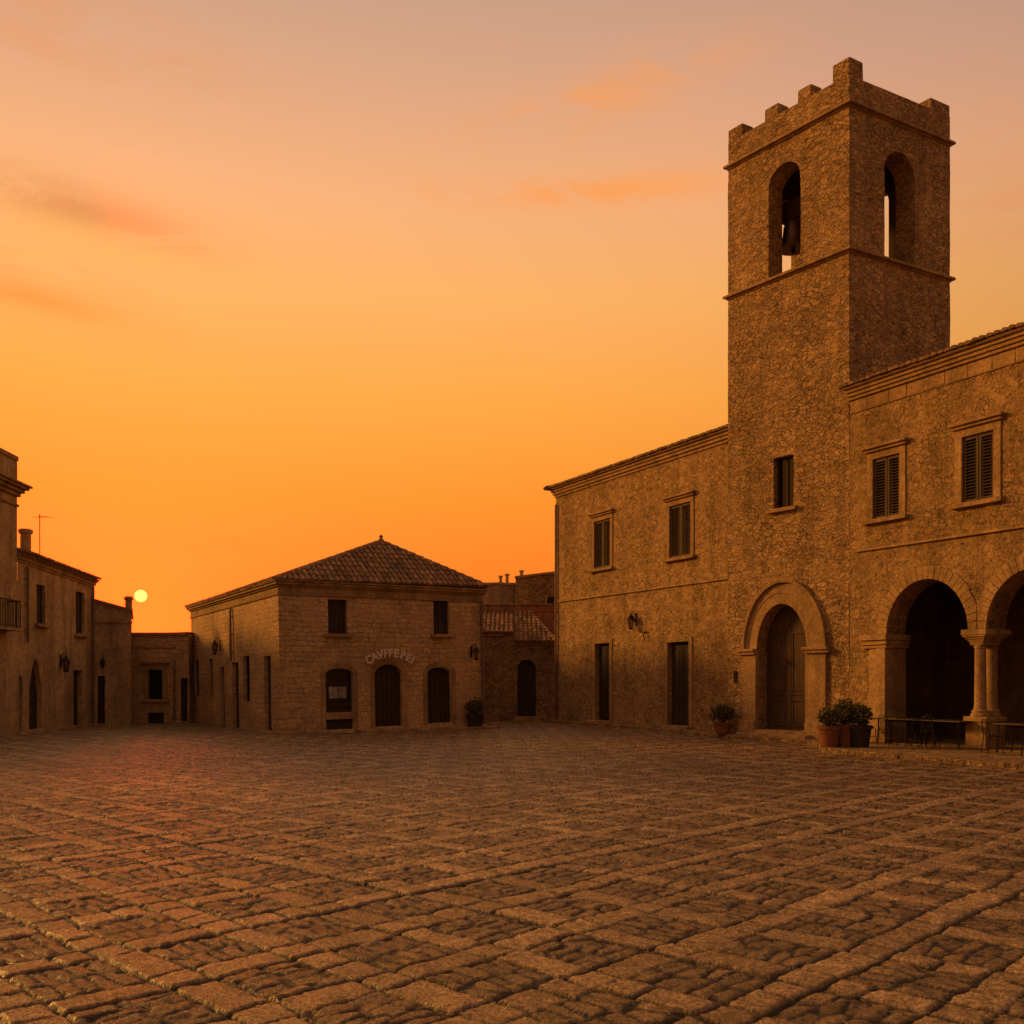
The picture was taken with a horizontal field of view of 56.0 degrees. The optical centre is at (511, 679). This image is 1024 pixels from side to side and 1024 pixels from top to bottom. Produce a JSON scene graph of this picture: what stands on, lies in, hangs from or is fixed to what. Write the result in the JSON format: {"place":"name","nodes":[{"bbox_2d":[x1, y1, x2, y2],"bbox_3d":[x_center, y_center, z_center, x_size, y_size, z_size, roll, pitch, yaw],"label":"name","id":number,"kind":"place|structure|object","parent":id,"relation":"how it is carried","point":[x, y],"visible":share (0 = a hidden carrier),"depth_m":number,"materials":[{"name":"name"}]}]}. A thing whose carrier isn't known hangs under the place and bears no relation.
{"place":"outdoors","nodes":[
{"label":"outdoors","id":0,"kind":"place"},
{"bbox_2d":[0,719,1023,1023],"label":"paved square","id":1,"kind":"structure","parent":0,"point":[504,873],"depth_m":9.58,"materials":[{"name":"stone"}]},
{"bbox_2d":[0,0,1023,631],"label":"sky","id":2,"kind":"structure","parent":0,"point":[285,285],"materials":[{"name":"orange"}]},
{"bbox_2d":[543,719,1023,769],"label":"pavement","id":3,"kind":"structure","parent":0,"point":[992,758],"depth_m":25.82,"materials":[{"name":"stone"}]},
{"bbox_2d":[708,703,735,733],"bbox_3d":[7.338,1.308,33.394,0.933,1.108,0.950,0,0,-36],"label":"potted plant","id":4,"kind":"object","parent":3,"relation":"on","point":[721,712],"visible":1,"depth_m":33.26,"materials":[{"name":"green plant"}]},
{"bbox_2d":[816,706,844,746],"bbox_3d":[8.966,1.303,27.223,0.771,1.158,0.773,0,0,-17],"label":"potted plant","id":5,"kind":"object","parent":3,"relation":"on","point":[829,731],"visible":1,"depth_m":27.02,"materials":[{"name":"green plant"}]},
{"bbox_2d":[832,698,860,746],"bbox_3d":[9.400,1.189,27.393,0.901,1.385,0.855,0,0,-20],"label":"potted plant","id":6,"kind":"object","parent":3,"relation":"on","point":[844,740],"visible":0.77,"depth_m":27.20,"materials":[{"name":"green plant"}]},
{"bbox_2d":[847,702,875,746],"bbox_3d":[9.846,1.242,27.184,0.840,1.280,0.829,0,0,0],"label":"potted plant","id":7,"kind":"object","parent":3,"relation":"on","point":[860,733],"visible":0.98,"depth_m":27.01,"materials":[{"name":"green plant"}]},
{"bbox_2d":[877,714,896,745],"bbox_3d":[10.839,1.435,27.792,0.458,0.893,0.410,0,0,-30],"label":"metal chair","id":8,"kind":"object","parent":3,"relation":"on","point":[888,729],"visible":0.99,"depth_m":27.70,"materials":[{"name":"metal"}]},
{"bbox_2d":[876,717,935,746],"bbox_3d":[11.427,1.498,27.918,0.750,0.766,1.700,0,0,-28],"label":"bistro table","id":9,"kind":"object","parent":3,"relation":"on","point":[891,719],"visible":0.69,"depth_m":27.86,"materials":[{"name":"metal"}]},
{"bbox_2d":[896,715,917,746],"bbox_3d":[11.132,1.435,27.105,0.458,0.893,0.410,0,0,-16],"label":"metal chair","id":10,"kind":"object","parent":3,"relation":"on","point":[906,730],"visible":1,"depth_m":27.03,"materials":[{"name":"metal"}]},
{"bbox_2d":[914,714,934,743],"bbox_3d":[12.086,1.435,28.186,0.458,0.893,0.410,0,0,-33],"label":"metal chair","id":11,"kind":"object","parent":3,"relation":"on","point":[922,730],"visible":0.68,"depth_m":28.22,"materials":[{"name":"metal"}]},
{"bbox_2d":[919,716,939,748],"bbox_3d":[11.504,1.435,26.499,0.458,0.893,0.410,0,0,-38],"label":"metal chair","id":12,"kind":"object","parent":3,"relation":"on","point":[932,731],"visible":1,"depth_m":26.43,"materials":[{"name":"metal"}]},
{"bbox_2d":[907,719,972,748],"bbox_3d":[11.998,1.498,26.862,0.750,0.766,1.700,0,0,-28],"label":"bistro table","id":13,"kind":"object","parent":3,"relation":"on","point":[945,721],"visible":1,"depth_m":26.66,"materials":[{"name":"metal"}]},
{"bbox_2d":[981,719,1003,753],"bbox_3d":[12.254,1.435,24.551,0.458,0.893,0.410,0,0,2],"label":"metal chair","id":14,"kind":"object","parent":3,"relation":"on","point":[989,736],"visible":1,"depth_m":24.48,"materials":[{"name":"metal"}]},
{"bbox_2d":[993,722,1023,752],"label":"bistro table","id":15,"kind":"object","parent":3,"relation":"on","point":[1012,724],"visible":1,"depth_m":24.86,"materials":[{"name":"metal"}]},
{"bbox_2d":[1021,722,1023,755],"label":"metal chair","id":16,"kind":"object","parent":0,"point":[1023,739],"visible":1,"depth_m":23.66,"materials":[{"name":"metal"}]},
{"bbox_3d":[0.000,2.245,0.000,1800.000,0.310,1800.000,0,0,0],"label":"ground","id":17,"kind":"structure","parent":0,"visible":0},
{"bbox_2d":[0,448,32,736],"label":"corner house","id":18,"kind":"structure","parent":17,"relation":"on","point":[12,488],"depth_m":34.31,"materials":[{"name":"stone"}]},
{"bbox_2d":[17,528,101,734],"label":"plain house","id":19,"kind":"structure","parent":17,"relation":"on","point":[56,598],"depth_m":38.20,"materials":[{"name":"brown stone"}]},
{"bbox_2d":[29,666,36,728],"bbox_3d":[-18.350,0.540,36.628,0.150,2.680,1.151,0,0,-4],"label":"door","id":20,"kind":"structure","parent":19,"relation":"in","point":[32,686],"depth_m":36.82,"materials":[{"name":"brown wood"}]},
{"bbox_2d":[35,585,50,627],"bbox_3d":[-18.187,-2.848,37.123,0.339,1.636,1.149,0,0,-4],"label":"window","id":21,"kind":"structure","parent":19,"relation":"in","point":[38,588],"depth_m":37.27,"materials":[{"name":"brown wood"}]},
{"bbox_2d":[38,514,51,553],"bbox_3d":[-18.766,-5.791,38.505,0.440,1.738,1.155,0,0,-4],"label":"tv antenna","id":22,"kind":"object","parent":19,"relation":"on","point":[39,516],"visible":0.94,"depth_m":38.16,"materials":[{"name":"metal"}]},
{"bbox_2d":[60,652,70,672],"bbox_3d":[-18.064,-0.710,38.953,0.406,0.824,0.329,0,0,26],"label":"wall lantern","id":23,"kind":"object","parent":19,"relation":"attached to","point":[65,659],"depth_m":38.90,"materials":[{"name":"metal"}]},
{"bbox_2d":[73,670,76,724],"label":"door","id":24,"kind":"structure","parent":19,"relation":"in","point":[74,671],"depth_m":41.04,"materials":[{"name":"brown wood"}]},
{"bbox_2d":[74,592,89,637],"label":"window","id":25,"kind":"structure","parent":19,"relation":"in","point":[78,633],"depth_m":41.27,"materials":[{"name":"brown wood"}]},
{"bbox_2d":[93,596,132,724],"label":"narrow house","id":26,"kind":"structure","parent":17,"relation":"on","point":[113,626],"depth_m":42.79,"materials":[{"name":"brown stone"}]},
{"bbox_2d":[98,676,104,723],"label":"door","id":27,"kind":"structure","parent":26,"relation":"in","point":[101,679],"depth_m":42.77,"materials":[{"name":"brown wood"}]},
{"bbox_2d":[100,657,105,668],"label":"wall lantern","id":28,"kind":"object","parent":26,"relation":"attached to","point":[102,660],"depth_m":42.30,"materials":[{"name":"metal"}]},
{"bbox_2d":[131,632,193,722],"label":"house","id":29,"kind":"structure","parent":17,"relation":"on","point":[162,677],"depth_m":44.60,"materials":[{"name":"stone"}]},
{"bbox_2d":[140,661,169,701],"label":"window","id":30,"kind":"structure","parent":29,"relation":"in","point":[158,669],"depth_m":44.56,"materials":[{"name":"brown stone"}]},
{"bbox_2d":[182,678,187,721],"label":"door","id":31,"kind":"structure","parent":29,"relation":"in","point":[184,680],"depth_m":44.78,"materials":[{"name":"brown wood"}]},
{"bbox_2d":[185,535,489,734],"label":"corner cafe","id":32,"kind":"structure","parent":17,"relation":"on","point":[299,644],"depth_m":37.94,"materials":[{"name":"stone"}]},
{"bbox_2d":[197,661,198,694],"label":"window","id":33,"kind":"structure","parent":32,"relation":"in","point":[197,661],"depth_m":45.21,"materials":[{"name":"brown wood"}]},
{"bbox_2d":[212,665,212,694],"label":"window","id":34,"kind":"structure","parent":32,"relation":"in","point":[212,665],"depth_m":43.12,"materials":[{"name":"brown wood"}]},
{"bbox_2d":[211,638,220,654],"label":"wall lantern","id":35,"kind":"object","parent":32,"relation":"attached to","point":[214,643],"depth_m":41.48,"materials":[{"name":"metal"}]},
{"bbox_2d":[223,668,224,725],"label":"door","id":36,"kind":"structure","parent":32,"relation":"in","point":[223,668],"depth_m":41.73,"materials":[{"name":"brown wood"}]},
{"bbox_2d":[236,663,238,727],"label":"door","id":37,"kind":"structure","parent":32,"relation":"in","point":[237,674],"depth_m":40.14,"materials":[{"name":"brown wood"}]},
{"bbox_2d":[247,656,249,701],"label":"window","id":38,"kind":"structure","parent":32,"relation":"in","point":[248,665],"depth_m":38.94,"materials":[{"name":"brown wood"}]},
{"bbox_2d":[268,656,271,729],"bbox_3d":[-9.122,0.509,36.566,0.150,2.829,0.776,-1,-1,-33],"label":"door","id":39,"kind":"structure","parent":32,"relation":"in","point":[269,658],"depth_m":36.75,"materials":[{"name":"brown wood"}]},
{"bbox_2d":[324,600,352,637],"bbox_3d":[-6.641,-2.339,36.611,1.138,1.444,0.360,-1,-1,-33],"label":"window","id":40,"kind":"structure","parent":32,"relation":"in","point":[336,608],"depth_m":36.71,"materials":[{"name":"brown wood"}]},
{"bbox_2d":[325,669,353,729],"bbox_3d":[-6.601,0.719,36.648,1.115,2.318,0.292,-1,-1,-33],"label":"shop window","id":41,"kind":"structure","parent":32,"relation":"in","point":[338,681],"depth_m":36.72,"materials":[{"name":"black glass"}]},
{"bbox_2d":[375,665,400,726],"bbox_3d":[-4.932,0.606,37.853,1.191,2.428,0.150,-1,-1,-33],"label":"door","id":42,"kind":"structure","parent":32,"relation":"in","point":[387,677],"depth_m":37.86,"materials":[{"name":"brown wood"}]},
{"bbox_2d":[365,649,414,663],"bbox_3d":[-4.737,-0.922,37.552,2.132,0.598,0.070,0,0,-33],"label":"shop lettering","id":43,"kind":"object","parent":32,"relation":"attached to","point":[374,655],"visible":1,"depth_m":37.50},
{"bbox_2d":[427,668,449,722],"bbox_3d":[-3.024,0.615,39.091,1.104,2.245,0.150,-1,-1,-33],"label":"door","id":44,"kind":"structure","parent":32,"relation":"in","point":[438,678],"depth_m":39.11,"materials":[{"name":"brown wood"}]},
{"bbox_2d":[430,601,454,637],"bbox_3d":[-2.877,-2.485,39.054,1.079,1.529,0.365,-1,-1,-33],"label":"window","id":45,"kind":"structure","parent":32,"relation":"in","point":[440,607],"depth_m":39.16,"materials":[{"name":"brown wood"}]},
{"bbox_2d":[470,644,478,660],"bbox_3d":[-1.534,-1.142,39.465,0.323,0.703,0.540,0,0,-33],"label":"wall lantern","id":46,"kind":"object","parent":32,"relation":"attached to","point":[472,649],"depth_m":39.53,"materials":[{"name":"metal"}]},
{"bbox_2d":[354,725,499,732],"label":"cafe kerb","id":47,"kind":"structure","parent":17,"relation":"on","point":[422,729],"depth_m":37.73,"materials":[{"name":"stone"}]},
{"bbox_2d":[463,697,487,726],"bbox_3d":[-1.484,1.287,39.326,1.074,1.230,0.932,0,0,-7],"label":"potted plant","id":48,"kind":"object","parent":47,"relation":"on","point":[474,719],"visible":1,"depth_m":39.15,"materials":[{"name":"green plant"}]},
{"bbox_2d":[483,575,503,603],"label":"house","id":49,"kind":"structure","parent":17,"relation":"on","point":[493,595],"depth_m":57.99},
{"bbox_2d":[501,574,515,612],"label":"chimney","id":50,"kind":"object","parent":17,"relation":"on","point":[508,593],"depth_m":57.00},
{"bbox_2d":[483,604,554,720],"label":"link house","id":51,"kind":"structure","parent":17,"relation":"on","point":[524,690],"depth_m":47.40,"materials":[{"name":"stone"}]},
{"bbox_2d":[517,660,535,715],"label":"door","id":52,"kind":"structure","parent":51,"relation":"in","point":[526,670],"depth_m":47.63,"materials":[{"name":"brown wood"}]},
{"bbox_2d":[515,570,554,667],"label":"house","id":53,"kind":"structure","parent":17,"relation":"on","point":[538,588],"depth_m":54.00,"materials":[{"name":"stone"}]},
{"bbox_2d":[547,597,554,603],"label":"window","id":54,"kind":"structure","parent":53,"relation":"in","point":[549,600],"depth_m":54.20,"materials":[{"name":"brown wood"}]},
{"bbox_2d":[543,424,727,730],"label":"stone house","id":55,"kind":"structure","parent":17,"relation":"on","point":[643,537],"depth_m":39.47,"materials":[{"name":"brown stone"}]},
{"bbox_2d":[584,638,613,723],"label":"door","id":56,"kind":"structure","parent":55,"relation":"in","point":[605,650],"depth_m":42.54,"materials":[{"name":"brown wood"}]},
{"bbox_2d":[587,508,614,572],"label":"window","id":57,"kind":"structure","parent":55,"relation":"in","point":[605,525],"depth_m":42.37,"materials":[{"name":"beige stone"}]},
{"bbox_2d":[627,611,635,629],"bbox_3d":[4.969,-2.486,39.996,0.413,0.784,0.316,0,0,1],"label":"wall lantern","id":58,"kind":"object","parent":55,"relation":"attached to","point":[631,617],"depth_m":39.99,"materials":[{"name":"metal"}]},
{"bbox_2d":[655,636,693,729],"bbox_3d":[6.444,0.134,37.589,0.684,3.642,1.940,0,0,-28],"label":"door","id":59,"kind":"structure","parent":55,"relation":"in","point":[682,649],"depth_m":37.77,"materials":[{"name":"brown wood"}]},
{"bbox_2d":[661,490,695,562],"bbox_3d":[6.583,-5.952,37.545,0.431,2.572,1.942,0,0,-28],"label":"window","id":60,"kind":"structure","parent":55,"relation":"in","point":[683,514],"depth_m":37.58,"materials":[{"name":"brown wood"}]},
{"bbox_2d":[722,57,955,738],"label":"bell tower","id":61,"kind":"structure","parent":17,"relation":"on","point":[843,300],"depth_m":31.73,"materials":[{"name":"stone"}]},
{"bbox_2d":[736,606,811,738],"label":"door","id":62,"kind":"structure","parent":61,"relation":"in","point":[786,637],"depth_m":32.57,"materials":[{"name":"brown wood"}]},
{"bbox_2d":[766,456,797,513],"bbox_3d":[9.104,-6.542,32.143,0.442,1.866,1.166,0,0,-38],"label":"window","id":63,"kind":"structure","parent":61,"relation":"in","point":[784,465],"depth_m":32.31,"materials":[{"name":"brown wood"}]},
{"bbox_2d":[782,195,799,255],"bbox_3d":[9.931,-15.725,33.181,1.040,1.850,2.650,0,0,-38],"label":"bell","id":64,"kind":"object","parent":61,"relation":"hanging from","point":[791,228],"visible":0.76,"depth_m":33.20,"materials":[{"name":"brown metal"}]},
{"bbox_2d":[838,322,1023,752],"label":"arcaded building","id":65,"kind":"structure","parent":17,"relation":"on","point":[936,546],"depth_m":28.08,"materials":[{"name":"stone"}]},
{"bbox_2d":[860,437,909,525],"bbox_3d":[11.259,-5.924,28.893,0.432,2.359,1.652,0,0,-28],"label":"window","id":66,"kind":"structure","parent":65,"relation":"in","point":[891,470],"depth_m":28.92,"materials":[{"name":"brown wood"}]},
{"bbox_2d":[947,411,1005,509],"bbox_3d":[12.707,-5.924,26.208,0.431,2.354,1.630,0,0,-28],"label":"window","id":67,"kind":"structure","parent":65,"relation":"in","point":[979,482],"depth_m":26.23,"materials":[{"name":"brown wood"}]}
]}

